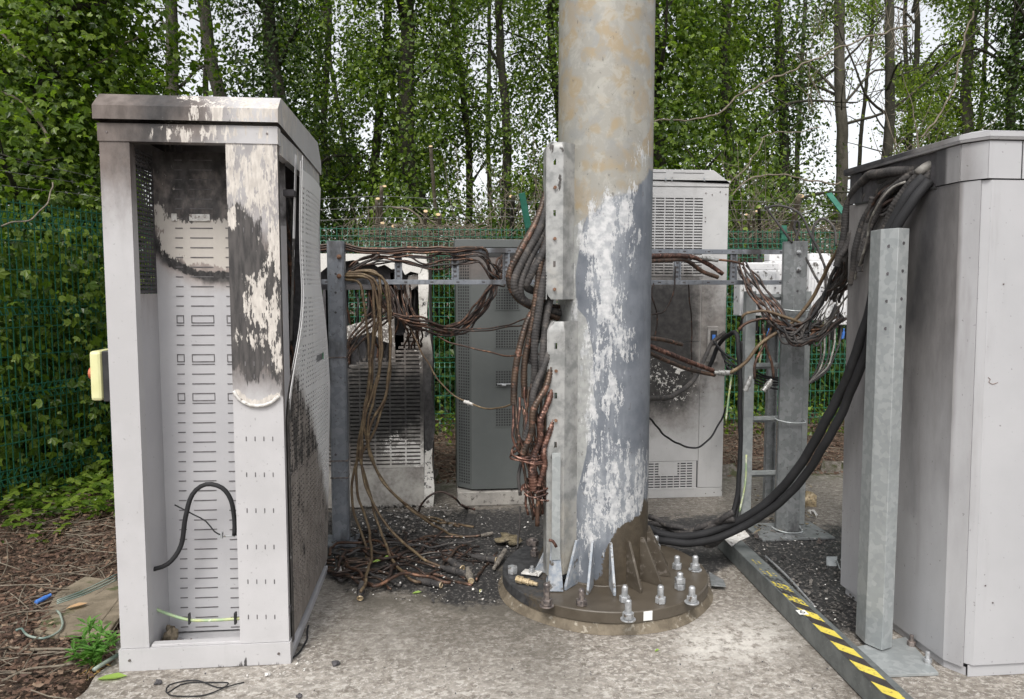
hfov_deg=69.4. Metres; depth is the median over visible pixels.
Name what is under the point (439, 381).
thin cable
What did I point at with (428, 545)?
ground cable
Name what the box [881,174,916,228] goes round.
feeder cable
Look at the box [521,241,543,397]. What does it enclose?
feeder cable
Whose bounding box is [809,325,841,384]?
vertical lead
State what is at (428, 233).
brushwood
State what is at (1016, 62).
ivy tree
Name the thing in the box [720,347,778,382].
black lead
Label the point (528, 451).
copper wire
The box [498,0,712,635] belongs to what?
steel monopole
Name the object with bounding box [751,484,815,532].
rubble
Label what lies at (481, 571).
ground cable
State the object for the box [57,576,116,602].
hose
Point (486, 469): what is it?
dark cabinet
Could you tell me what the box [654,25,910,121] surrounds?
bare branch
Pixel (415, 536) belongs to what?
ground cable
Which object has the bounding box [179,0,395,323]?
ivy tree
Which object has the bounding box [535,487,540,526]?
copper rod
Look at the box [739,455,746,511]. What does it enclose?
earth cable
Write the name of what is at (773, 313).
tan cable
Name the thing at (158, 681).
burnt lump
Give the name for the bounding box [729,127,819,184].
bare branch
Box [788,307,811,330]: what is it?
tangled wire
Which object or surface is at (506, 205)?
bare shrub
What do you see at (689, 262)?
feeder cable
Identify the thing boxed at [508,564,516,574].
loose nut
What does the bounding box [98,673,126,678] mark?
fallen leaf
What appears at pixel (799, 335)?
tangled wire
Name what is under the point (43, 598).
blue plug
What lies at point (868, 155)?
sky
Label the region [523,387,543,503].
copper wire
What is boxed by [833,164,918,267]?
feeder cable
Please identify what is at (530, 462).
wire loop
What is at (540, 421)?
feeder cable
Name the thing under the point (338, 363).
rack post
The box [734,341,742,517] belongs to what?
black cable
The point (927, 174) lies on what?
feeder cable
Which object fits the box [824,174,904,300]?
thin cable
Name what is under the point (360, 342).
coil cable
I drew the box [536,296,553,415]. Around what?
feeder cable
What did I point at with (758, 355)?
drop lead
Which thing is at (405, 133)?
ivy tree
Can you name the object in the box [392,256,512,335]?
sweeping cable
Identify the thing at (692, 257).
feeder cable
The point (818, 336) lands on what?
tangled wire
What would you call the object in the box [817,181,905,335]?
cable
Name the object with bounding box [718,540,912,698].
channel beam
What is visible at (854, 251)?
feeder cable
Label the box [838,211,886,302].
thin cable
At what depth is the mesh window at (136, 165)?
3.23 m
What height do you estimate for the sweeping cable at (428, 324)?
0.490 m
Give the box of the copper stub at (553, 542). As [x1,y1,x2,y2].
[549,539,557,547]
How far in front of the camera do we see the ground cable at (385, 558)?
4.12 m
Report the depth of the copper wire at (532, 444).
3.47 m
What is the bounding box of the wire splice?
[463,400,473,405]
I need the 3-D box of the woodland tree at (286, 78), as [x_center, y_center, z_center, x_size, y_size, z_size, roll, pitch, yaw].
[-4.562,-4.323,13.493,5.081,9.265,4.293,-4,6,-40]
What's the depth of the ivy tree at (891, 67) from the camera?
9.47 m
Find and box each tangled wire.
[737,266,807,328]
[738,260,820,330]
[739,269,819,331]
[742,261,817,336]
[742,266,819,327]
[744,273,820,325]
[745,261,813,335]
[745,265,818,336]
[745,268,813,329]
[746,284,812,336]
[751,270,817,324]
[755,276,818,328]
[774,266,835,335]
[776,267,836,333]
[777,304,835,344]
[779,267,839,333]
[780,269,839,334]
[780,297,822,327]
[781,267,839,338]
[781,305,838,346]
[782,264,842,326]
[783,306,837,343]
[785,268,842,330]
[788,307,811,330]
[789,303,815,325]
[790,327,807,337]
[791,270,843,339]
[791,296,820,333]
[791,309,839,346]
[792,312,838,342]
[799,315,840,342]
[800,313,843,344]
[807,317,844,345]
[808,317,840,346]
[815,317,846,342]
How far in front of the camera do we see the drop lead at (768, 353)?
4.38 m
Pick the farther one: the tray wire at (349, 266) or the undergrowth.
the undergrowth
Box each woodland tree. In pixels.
[41,3,199,212]
[120,0,284,96]
[131,0,396,205]
[211,1,436,241]
[223,0,464,317]
[294,0,483,320]
[310,0,531,220]
[350,0,558,235]
[478,0,558,228]
[542,0,812,169]
[664,0,904,329]
[693,0,834,252]
[798,0,968,214]
[809,0,981,149]
[859,0,1023,157]
[877,3,1023,152]
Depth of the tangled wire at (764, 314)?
4.34 m
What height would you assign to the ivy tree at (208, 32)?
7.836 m
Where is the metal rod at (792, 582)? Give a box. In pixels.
[764,555,815,607]
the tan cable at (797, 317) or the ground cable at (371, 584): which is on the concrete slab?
the ground cable at (371, 584)
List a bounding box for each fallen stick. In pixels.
[0,577,117,626]
[1,646,82,650]
[1,662,73,681]
[62,559,116,595]
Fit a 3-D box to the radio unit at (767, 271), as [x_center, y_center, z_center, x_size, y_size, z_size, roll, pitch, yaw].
[1.591,-0.342,4.812,0.264,0.443,0.120,0,5,-5]
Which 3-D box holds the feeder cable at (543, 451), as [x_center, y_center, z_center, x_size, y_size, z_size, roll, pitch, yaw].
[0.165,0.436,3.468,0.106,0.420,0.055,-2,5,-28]
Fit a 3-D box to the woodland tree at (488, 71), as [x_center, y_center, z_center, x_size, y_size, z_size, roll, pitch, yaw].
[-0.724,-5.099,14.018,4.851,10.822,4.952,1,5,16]
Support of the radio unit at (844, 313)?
attached to the mounting rail
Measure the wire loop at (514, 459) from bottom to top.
0.070 m
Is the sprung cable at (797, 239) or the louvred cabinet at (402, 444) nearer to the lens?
the sprung cable at (797, 239)
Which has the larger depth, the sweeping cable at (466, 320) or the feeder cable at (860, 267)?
the sweeping cable at (466, 320)
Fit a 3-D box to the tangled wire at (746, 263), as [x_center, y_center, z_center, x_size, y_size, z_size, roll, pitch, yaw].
[1.589,-0.305,4.397,0.455,0.455,0.129,3,5,33]
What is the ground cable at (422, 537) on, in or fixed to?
on the concrete slab
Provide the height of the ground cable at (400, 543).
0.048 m
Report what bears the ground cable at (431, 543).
on the concrete slab
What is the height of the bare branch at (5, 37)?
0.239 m
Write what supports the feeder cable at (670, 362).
attached to the cable connector at (722, 372)
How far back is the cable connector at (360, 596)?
3.59 m
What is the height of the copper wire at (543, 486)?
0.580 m
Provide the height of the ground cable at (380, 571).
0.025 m
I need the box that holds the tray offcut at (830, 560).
[826,556,840,569]
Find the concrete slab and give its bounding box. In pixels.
[76,460,1023,698]
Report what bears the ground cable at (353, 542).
on the concrete slab
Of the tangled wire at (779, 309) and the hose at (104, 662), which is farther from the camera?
the tangled wire at (779, 309)
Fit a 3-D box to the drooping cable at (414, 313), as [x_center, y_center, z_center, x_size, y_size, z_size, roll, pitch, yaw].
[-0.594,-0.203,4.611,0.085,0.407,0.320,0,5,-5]
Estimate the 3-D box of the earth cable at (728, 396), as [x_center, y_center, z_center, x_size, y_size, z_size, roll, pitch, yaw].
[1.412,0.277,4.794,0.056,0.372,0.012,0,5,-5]
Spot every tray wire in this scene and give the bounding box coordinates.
[348,253,501,272]
[348,254,501,278]
[349,256,501,278]
[350,251,501,271]
[353,254,501,278]
[356,261,504,287]
[364,260,497,279]
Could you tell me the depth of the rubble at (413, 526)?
4.83 m
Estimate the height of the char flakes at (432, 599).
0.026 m
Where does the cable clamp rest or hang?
in the equipment cabinet at (208, 364)
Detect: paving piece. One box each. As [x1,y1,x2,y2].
[34,576,118,639]
[86,600,119,641]
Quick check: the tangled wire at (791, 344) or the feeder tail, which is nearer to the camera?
the feeder tail
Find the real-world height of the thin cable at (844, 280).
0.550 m
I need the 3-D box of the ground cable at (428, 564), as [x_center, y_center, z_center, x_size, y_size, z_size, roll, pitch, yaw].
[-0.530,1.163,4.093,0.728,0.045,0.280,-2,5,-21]
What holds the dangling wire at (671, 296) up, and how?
hanging from the cable ladder at (733, 253)
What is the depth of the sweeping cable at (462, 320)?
4.51 m
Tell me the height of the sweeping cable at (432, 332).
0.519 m
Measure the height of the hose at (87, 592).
0.007 m
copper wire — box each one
[511,405,528,514]
[514,397,530,493]
[514,423,533,519]
[517,397,534,516]
[521,406,528,458]
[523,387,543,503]
[523,387,543,514]
[524,409,540,515]
[530,384,544,498]
[534,427,545,499]
[539,400,544,436]
[544,415,545,434]
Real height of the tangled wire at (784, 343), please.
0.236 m
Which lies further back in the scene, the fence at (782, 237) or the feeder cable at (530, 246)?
the fence at (782, 237)
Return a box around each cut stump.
[375,185,386,245]
[380,210,441,314]
[429,145,442,303]
[509,195,514,238]
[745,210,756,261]
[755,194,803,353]
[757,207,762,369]
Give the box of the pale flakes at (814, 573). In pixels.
[755,529,849,619]
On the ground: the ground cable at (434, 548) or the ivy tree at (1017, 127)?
the ivy tree at (1017, 127)
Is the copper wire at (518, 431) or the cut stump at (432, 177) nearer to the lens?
the copper wire at (518, 431)
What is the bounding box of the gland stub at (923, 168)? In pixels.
[914,160,930,175]
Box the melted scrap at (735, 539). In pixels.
[725,530,749,546]
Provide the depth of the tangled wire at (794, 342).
4.32 m
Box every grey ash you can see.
[328,509,542,602]
[744,526,855,628]
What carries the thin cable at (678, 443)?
hanging from the vertical cable ladder at (748, 340)
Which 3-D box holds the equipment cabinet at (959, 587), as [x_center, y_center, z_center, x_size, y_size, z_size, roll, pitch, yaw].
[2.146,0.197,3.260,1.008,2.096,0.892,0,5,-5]
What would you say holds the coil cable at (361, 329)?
attached to the rack post at (338, 363)
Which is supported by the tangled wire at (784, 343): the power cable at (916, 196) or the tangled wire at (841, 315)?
the tangled wire at (841, 315)
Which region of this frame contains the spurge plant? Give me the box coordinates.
[64,614,119,680]
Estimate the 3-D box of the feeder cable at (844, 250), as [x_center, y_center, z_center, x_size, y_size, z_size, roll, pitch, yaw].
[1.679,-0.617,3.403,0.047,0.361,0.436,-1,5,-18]
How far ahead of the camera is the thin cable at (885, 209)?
3.25 m
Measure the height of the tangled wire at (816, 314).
0.663 m
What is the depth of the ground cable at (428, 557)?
4.04 m
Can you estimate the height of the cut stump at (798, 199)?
2.614 m
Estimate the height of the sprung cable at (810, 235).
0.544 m
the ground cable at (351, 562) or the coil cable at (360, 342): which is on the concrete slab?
the ground cable at (351, 562)
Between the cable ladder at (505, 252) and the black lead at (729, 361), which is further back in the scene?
the black lead at (729, 361)
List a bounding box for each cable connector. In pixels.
[357,581,364,600]
[417,577,442,587]
[439,565,465,576]
[447,557,464,569]
[465,566,473,583]
[471,554,497,562]
[481,532,492,536]
[492,548,506,569]
[697,255,718,261]
[714,370,731,375]
[743,376,752,391]
[761,379,772,392]
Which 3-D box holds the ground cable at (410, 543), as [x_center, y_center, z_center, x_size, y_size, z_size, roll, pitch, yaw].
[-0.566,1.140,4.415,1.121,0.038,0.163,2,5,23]
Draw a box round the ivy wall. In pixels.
[0,143,156,504]
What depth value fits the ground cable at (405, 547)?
4.32 m
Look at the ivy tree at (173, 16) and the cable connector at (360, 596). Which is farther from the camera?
the ivy tree at (173, 16)
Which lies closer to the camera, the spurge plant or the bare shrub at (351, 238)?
the spurge plant
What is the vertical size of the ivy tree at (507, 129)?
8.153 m
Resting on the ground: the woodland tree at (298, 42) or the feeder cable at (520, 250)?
the woodland tree at (298, 42)
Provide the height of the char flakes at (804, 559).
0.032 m
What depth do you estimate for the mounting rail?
5.05 m
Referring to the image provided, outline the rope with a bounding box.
[15,610,63,638]
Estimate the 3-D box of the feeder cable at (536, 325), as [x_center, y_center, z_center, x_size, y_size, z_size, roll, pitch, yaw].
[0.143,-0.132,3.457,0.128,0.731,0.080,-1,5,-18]
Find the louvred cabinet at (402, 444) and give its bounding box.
[320,253,434,507]
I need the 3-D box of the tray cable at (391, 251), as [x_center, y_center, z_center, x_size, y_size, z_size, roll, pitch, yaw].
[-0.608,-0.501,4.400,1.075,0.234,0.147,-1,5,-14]
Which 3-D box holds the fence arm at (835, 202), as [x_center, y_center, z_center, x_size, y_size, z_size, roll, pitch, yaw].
[3.294,-1.370,7.365,0.059,0.434,0.445,-2,5,-19]
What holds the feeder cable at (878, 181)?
attached to the equipment cabinet at (959, 587)
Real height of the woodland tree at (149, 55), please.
9.918 m
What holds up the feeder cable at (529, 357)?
attached to the steel monopole
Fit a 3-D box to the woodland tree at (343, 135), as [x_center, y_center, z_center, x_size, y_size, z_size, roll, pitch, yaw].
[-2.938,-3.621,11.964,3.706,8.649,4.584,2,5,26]
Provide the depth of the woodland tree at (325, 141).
10.49 m
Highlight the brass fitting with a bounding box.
[515,575,537,585]
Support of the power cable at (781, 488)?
attached to the equipment cabinet at (959, 587)
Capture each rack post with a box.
[327,241,359,547]
[748,241,834,543]
[856,228,938,676]
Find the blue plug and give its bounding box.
[34,593,51,603]
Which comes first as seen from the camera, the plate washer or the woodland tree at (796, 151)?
the plate washer
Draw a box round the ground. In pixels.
[0,294,844,698]
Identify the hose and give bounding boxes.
[57,574,116,600]
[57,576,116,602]
[57,579,116,603]
[92,653,118,671]
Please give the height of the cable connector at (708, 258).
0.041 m
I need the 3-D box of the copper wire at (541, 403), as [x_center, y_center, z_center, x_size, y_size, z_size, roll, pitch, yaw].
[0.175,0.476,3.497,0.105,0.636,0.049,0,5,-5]
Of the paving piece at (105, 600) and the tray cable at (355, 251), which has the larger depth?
the tray cable at (355, 251)
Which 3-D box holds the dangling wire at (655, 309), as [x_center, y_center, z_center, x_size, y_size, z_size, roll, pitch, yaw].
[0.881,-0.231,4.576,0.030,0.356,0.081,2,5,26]
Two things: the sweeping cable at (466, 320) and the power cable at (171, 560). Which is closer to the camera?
the power cable at (171, 560)
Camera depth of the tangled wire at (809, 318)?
4.29 m
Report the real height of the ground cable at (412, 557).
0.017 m
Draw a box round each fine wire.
[812,273,830,323]
[813,272,829,328]
[818,294,838,327]
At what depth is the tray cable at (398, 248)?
4.38 m
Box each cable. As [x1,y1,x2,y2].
[153,482,236,570]
[157,608,239,624]
[320,243,494,285]
[320,246,492,277]
[320,248,492,279]
[326,534,436,564]
[327,534,480,561]
[327,567,472,586]
[328,520,498,555]
[328,522,483,561]
[328,523,483,551]
[328,528,486,562]
[328,539,399,559]
[328,549,466,568]
[328,556,437,576]
[328,568,392,575]
[329,531,472,553]
[330,527,483,564]
[330,532,468,552]
[331,562,397,586]
[332,540,474,555]
[332,545,479,574]
[333,551,401,586]
[334,530,443,571]
[336,547,419,558]
[339,555,467,581]
[341,553,391,589]
[342,530,407,569]
[345,273,421,583]
[345,275,375,592]
[345,278,439,566]
[345,562,450,587]
[346,277,463,537]
[347,270,459,527]
[347,306,382,346]
[347,310,386,349]
[347,317,387,356]
[347,317,393,361]
[347,544,470,568]
[350,254,379,270]
[350,272,391,557]
[350,528,468,559]
[350,529,474,553]
[354,269,473,527]
[354,532,493,564]
[355,528,469,559]
[356,537,481,561]
[358,529,482,553]
[362,540,474,565]
[363,528,497,556]
[375,254,501,326]
[375,256,501,330]
[377,257,500,327]
[377,261,501,329]
[382,265,501,331]
[382,272,499,333]
[386,255,513,336]
[388,273,501,333]
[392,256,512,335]
[393,284,408,347]
[395,284,411,349]
[400,284,414,348]
[403,284,416,348]
[404,284,420,347]
[409,284,423,346]
[410,328,510,409]
[418,491,473,511]
[434,335,538,356]
[435,318,524,329]
[454,325,521,331]
[475,552,497,580]
[505,189,559,320]
[510,203,561,315]
[510,299,544,404]
[518,228,544,306]
[520,367,552,455]
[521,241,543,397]
[522,349,549,440]
[524,236,545,293]
[528,295,547,363]
[528,455,538,491]
[529,389,552,458]
[530,258,546,383]
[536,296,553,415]
[537,420,553,486]
[648,174,925,539]
[649,407,725,448]
[650,331,726,400]
[650,344,714,372]
[650,351,715,376]
[651,336,682,345]
[652,253,723,275]
[652,258,718,278]
[659,178,933,546]
[708,330,742,515]
[719,259,744,265]
[725,367,733,420]
[730,249,836,373]
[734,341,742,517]
[738,317,837,331]
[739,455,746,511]
[741,310,832,328]
[764,204,826,288]
[765,205,792,242]
[793,220,818,282]
[812,217,836,249]
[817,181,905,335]
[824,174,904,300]
[824,186,888,298]
[830,272,847,299]
[831,199,878,299]
[832,188,899,299]
[832,194,894,301]
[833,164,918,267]
[835,202,890,301]
[836,197,894,298]
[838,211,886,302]
[839,193,864,256]
[842,170,914,262]
[848,177,896,284]
[856,173,910,261]
[856,196,874,271]
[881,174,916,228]
[923,169,930,178]
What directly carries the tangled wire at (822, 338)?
on the tangled wire at (843, 320)
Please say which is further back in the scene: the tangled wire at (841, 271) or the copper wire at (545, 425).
the tangled wire at (841, 271)
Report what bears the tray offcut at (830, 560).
on the concrete slab
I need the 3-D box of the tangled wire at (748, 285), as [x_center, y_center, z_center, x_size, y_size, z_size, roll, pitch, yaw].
[1.557,-0.309,4.382,0.485,0.380,0.153,3,5,30]
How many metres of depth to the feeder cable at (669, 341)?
4.12 m
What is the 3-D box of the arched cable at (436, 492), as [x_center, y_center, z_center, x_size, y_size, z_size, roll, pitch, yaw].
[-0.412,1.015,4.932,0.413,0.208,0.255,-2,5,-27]
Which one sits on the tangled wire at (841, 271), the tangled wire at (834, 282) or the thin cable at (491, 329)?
the tangled wire at (834, 282)
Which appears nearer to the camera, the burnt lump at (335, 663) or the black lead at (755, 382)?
the burnt lump at (335, 663)
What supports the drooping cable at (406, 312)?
hanging from the cable ladder at (505, 252)
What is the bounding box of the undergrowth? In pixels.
[140,247,845,417]
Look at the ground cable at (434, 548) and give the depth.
4.21 m
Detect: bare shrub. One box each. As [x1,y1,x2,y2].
[322,198,399,253]
[441,115,549,238]
[692,138,821,249]
[750,0,932,115]
[869,57,998,157]
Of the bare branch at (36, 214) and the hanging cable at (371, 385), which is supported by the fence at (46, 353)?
the bare branch at (36, 214)
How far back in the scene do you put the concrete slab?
3.13 m
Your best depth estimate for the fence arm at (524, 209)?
7.29 m
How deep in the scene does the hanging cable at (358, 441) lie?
4.31 m
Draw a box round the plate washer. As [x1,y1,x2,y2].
[521,565,542,575]
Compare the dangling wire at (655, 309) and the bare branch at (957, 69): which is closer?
the dangling wire at (655, 309)
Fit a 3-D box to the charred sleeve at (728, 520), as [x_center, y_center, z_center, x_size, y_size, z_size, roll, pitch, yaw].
[0.989,0.958,4.102,0.510,0.164,0.058,3,6,35]
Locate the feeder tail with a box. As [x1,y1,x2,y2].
[552,304,559,308]
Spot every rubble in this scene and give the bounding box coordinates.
[331,500,463,536]
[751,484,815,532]
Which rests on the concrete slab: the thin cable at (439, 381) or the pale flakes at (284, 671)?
the pale flakes at (284, 671)
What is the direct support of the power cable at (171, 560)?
attached to the equipment cabinet at (208, 364)
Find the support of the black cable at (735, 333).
attached to the vertical cable ladder at (748, 340)
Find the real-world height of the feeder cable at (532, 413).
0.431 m
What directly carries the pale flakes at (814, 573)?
on the concrete slab
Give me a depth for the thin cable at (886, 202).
3.24 m
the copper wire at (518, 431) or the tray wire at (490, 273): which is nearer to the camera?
the copper wire at (518, 431)
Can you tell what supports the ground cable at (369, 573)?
on the concrete slab
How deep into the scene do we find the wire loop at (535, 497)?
3.46 m
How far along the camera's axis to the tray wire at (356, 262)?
4.40 m
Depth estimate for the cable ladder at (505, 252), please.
4.44 m
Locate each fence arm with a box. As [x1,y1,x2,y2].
[519,192,530,228]
[826,192,842,214]
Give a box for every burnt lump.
[154,679,161,684]
[162,625,178,640]
[332,660,339,666]
[494,532,522,545]
[805,491,816,506]
[808,509,817,517]
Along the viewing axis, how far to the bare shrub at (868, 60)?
8.60 m
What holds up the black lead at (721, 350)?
attached to the vertical cable ladder at (748, 340)
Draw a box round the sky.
[1,0,1023,293]
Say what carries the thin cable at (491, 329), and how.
attached to the sweeping cable at (428, 324)
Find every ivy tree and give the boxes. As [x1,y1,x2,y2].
[0,0,271,472]
[0,0,343,342]
[78,0,265,227]
[114,0,360,253]
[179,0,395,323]
[278,0,531,407]
[319,0,489,334]
[350,0,558,290]
[360,0,558,312]
[431,0,677,301]
[537,0,808,406]
[659,0,857,368]
[679,0,1023,387]
[716,0,884,361]
[745,0,1011,228]
[792,0,1021,251]
[798,0,1023,179]
[895,0,1023,132]
[924,0,1023,144]
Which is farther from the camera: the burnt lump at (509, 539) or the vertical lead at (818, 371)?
the vertical lead at (818, 371)
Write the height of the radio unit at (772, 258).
0.533 m
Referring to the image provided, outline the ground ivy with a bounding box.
[0,436,114,542]
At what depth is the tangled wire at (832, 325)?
4.32 m
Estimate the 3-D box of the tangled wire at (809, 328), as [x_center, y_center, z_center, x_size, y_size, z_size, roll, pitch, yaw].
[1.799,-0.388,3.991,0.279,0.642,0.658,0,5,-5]
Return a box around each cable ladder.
[320,247,539,284]
[651,249,781,284]
[738,291,811,523]
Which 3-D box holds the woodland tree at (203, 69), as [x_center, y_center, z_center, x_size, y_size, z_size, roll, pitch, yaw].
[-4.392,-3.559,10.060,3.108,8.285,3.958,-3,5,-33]
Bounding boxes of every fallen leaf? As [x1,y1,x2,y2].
[66,602,85,608]
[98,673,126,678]
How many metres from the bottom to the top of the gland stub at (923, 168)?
0.074 m
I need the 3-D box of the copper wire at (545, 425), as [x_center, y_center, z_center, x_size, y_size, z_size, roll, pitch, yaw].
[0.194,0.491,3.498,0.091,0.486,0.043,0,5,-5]
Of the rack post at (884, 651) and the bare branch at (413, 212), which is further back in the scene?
the bare branch at (413, 212)
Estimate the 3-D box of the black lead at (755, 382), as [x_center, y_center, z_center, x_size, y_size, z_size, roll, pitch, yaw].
[1.542,0.151,4.738,0.395,0.213,0.145,2,5,26]
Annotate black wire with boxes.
[165,679,243,696]
[293,625,308,657]
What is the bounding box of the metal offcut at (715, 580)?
[709,572,725,586]
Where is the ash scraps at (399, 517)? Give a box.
[352,504,447,533]
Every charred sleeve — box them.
[648,509,734,530]
[648,516,734,532]
[703,540,722,547]
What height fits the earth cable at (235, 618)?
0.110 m
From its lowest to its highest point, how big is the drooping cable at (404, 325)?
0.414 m
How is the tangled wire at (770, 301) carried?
on the tan cable at (754, 320)
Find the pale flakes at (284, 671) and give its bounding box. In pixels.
[246,642,314,684]
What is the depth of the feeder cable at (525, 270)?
3.42 m
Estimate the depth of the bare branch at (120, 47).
6.50 m
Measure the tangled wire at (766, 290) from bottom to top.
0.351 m
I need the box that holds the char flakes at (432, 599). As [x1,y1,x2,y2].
[325,511,541,601]
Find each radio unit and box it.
[733,262,779,330]
[761,254,781,333]
[806,253,830,333]
[826,257,846,339]
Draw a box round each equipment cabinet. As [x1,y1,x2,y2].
[88,94,329,671]
[840,130,1023,676]
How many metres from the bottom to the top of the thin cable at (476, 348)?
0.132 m
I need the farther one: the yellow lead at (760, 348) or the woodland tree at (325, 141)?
the woodland tree at (325, 141)
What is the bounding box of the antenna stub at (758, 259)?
[754,254,762,262]
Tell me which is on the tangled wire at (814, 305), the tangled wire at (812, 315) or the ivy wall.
the tangled wire at (812, 315)
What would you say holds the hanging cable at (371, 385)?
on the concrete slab
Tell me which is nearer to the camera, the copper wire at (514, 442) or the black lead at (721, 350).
the copper wire at (514, 442)
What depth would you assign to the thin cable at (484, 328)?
4.37 m
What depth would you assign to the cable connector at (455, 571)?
3.91 m
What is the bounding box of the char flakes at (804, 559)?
[745,529,855,630]
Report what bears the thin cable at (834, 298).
attached to the equipment cabinet at (959, 587)
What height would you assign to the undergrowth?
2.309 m
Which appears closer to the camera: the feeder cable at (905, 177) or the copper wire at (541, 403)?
the feeder cable at (905, 177)
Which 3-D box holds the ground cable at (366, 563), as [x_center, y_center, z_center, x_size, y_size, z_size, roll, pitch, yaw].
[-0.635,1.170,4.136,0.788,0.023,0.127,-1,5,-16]
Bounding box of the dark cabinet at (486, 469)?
[453,239,555,505]
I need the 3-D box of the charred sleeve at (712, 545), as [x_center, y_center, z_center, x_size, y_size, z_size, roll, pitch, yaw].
[1.007,1.032,4.112,0.522,0.181,0.068,2,5,29]
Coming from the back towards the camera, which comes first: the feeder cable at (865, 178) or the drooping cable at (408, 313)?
the drooping cable at (408, 313)
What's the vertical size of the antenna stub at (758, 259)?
0.130 m
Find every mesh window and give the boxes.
[135,148,156,292]
[136,165,154,293]
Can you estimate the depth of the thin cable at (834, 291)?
3.88 m
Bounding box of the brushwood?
[347,205,840,276]
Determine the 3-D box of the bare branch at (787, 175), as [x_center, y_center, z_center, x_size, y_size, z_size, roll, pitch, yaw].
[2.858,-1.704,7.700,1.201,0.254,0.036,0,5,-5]
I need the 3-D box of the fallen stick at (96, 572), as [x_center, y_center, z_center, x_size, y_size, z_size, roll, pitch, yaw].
[-2.197,1.186,3.852,0.028,0.017,0.492,0,5,0]
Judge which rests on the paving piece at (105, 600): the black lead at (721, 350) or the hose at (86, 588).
the hose at (86, 588)
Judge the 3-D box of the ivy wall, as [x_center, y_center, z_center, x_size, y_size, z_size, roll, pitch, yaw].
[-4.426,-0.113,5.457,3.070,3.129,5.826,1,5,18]
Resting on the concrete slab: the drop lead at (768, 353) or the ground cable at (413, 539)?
the ground cable at (413, 539)
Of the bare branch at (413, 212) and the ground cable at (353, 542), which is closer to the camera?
the ground cable at (353, 542)
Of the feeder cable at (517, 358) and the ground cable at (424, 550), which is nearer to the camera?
the feeder cable at (517, 358)
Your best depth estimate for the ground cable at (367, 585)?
3.82 m
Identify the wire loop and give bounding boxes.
[509,445,542,462]
[510,444,540,460]
[511,441,540,457]
[516,452,542,464]
[521,483,547,498]
[523,480,547,493]
[533,492,548,501]
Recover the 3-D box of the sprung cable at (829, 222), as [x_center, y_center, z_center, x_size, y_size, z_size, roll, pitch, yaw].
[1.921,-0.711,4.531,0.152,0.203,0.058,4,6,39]
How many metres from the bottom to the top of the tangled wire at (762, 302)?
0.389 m
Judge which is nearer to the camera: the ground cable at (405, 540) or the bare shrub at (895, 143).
the ground cable at (405, 540)
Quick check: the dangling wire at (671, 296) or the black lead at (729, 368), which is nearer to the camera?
the dangling wire at (671, 296)
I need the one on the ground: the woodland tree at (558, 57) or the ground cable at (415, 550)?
the woodland tree at (558, 57)
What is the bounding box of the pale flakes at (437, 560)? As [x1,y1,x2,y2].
[333,512,528,602]
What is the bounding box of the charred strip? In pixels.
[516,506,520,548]
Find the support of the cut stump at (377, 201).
on the ground
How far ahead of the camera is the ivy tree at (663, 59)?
8.31 m
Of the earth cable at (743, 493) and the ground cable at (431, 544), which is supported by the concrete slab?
the ground cable at (431, 544)
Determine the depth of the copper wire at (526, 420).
3.47 m
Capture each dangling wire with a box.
[651,266,675,315]
[651,283,657,335]
[688,285,692,374]
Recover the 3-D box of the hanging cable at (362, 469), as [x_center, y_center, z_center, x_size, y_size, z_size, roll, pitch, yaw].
[-0.656,0.384,4.175,0.754,1.576,0.093,3,6,38]
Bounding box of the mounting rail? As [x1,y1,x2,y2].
[762,319,779,499]
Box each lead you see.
[174,504,219,534]
[713,340,778,378]
[716,346,778,380]
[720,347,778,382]
[724,357,777,385]
[725,358,777,389]
[753,327,772,378]
[758,335,761,369]
[762,324,774,377]
[809,318,821,380]
[809,318,825,383]
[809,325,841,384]
[812,329,835,380]
[817,326,829,374]
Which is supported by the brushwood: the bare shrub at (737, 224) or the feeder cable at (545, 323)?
the bare shrub at (737, 224)
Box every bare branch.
[0,30,32,62]
[1,91,48,143]
[1,182,53,226]
[79,30,143,70]
[392,207,423,224]
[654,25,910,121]
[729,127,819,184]
[732,174,840,196]
[920,11,973,137]
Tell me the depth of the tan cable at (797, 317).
4.31 m
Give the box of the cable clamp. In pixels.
[217,531,234,538]
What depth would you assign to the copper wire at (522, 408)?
3.46 m
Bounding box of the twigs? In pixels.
[0,416,843,698]
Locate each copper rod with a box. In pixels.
[517,462,521,495]
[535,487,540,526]
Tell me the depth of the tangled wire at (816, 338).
4.30 m
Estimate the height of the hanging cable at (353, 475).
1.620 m
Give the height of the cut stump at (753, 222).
2.419 m
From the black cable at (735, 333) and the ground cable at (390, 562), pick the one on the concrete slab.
the ground cable at (390, 562)
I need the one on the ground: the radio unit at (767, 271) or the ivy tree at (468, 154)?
the ivy tree at (468, 154)
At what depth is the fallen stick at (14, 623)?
3.39 m
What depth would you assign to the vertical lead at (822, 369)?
4.81 m
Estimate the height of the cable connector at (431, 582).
0.040 m
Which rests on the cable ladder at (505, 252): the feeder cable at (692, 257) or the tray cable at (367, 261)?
the tray cable at (367, 261)
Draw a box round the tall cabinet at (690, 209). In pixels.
[648,169,730,497]
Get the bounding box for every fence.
[0,158,154,502]
[320,195,845,430]
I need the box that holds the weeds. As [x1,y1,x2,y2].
[435,387,843,445]
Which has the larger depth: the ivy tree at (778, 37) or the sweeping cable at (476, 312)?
the ivy tree at (778, 37)

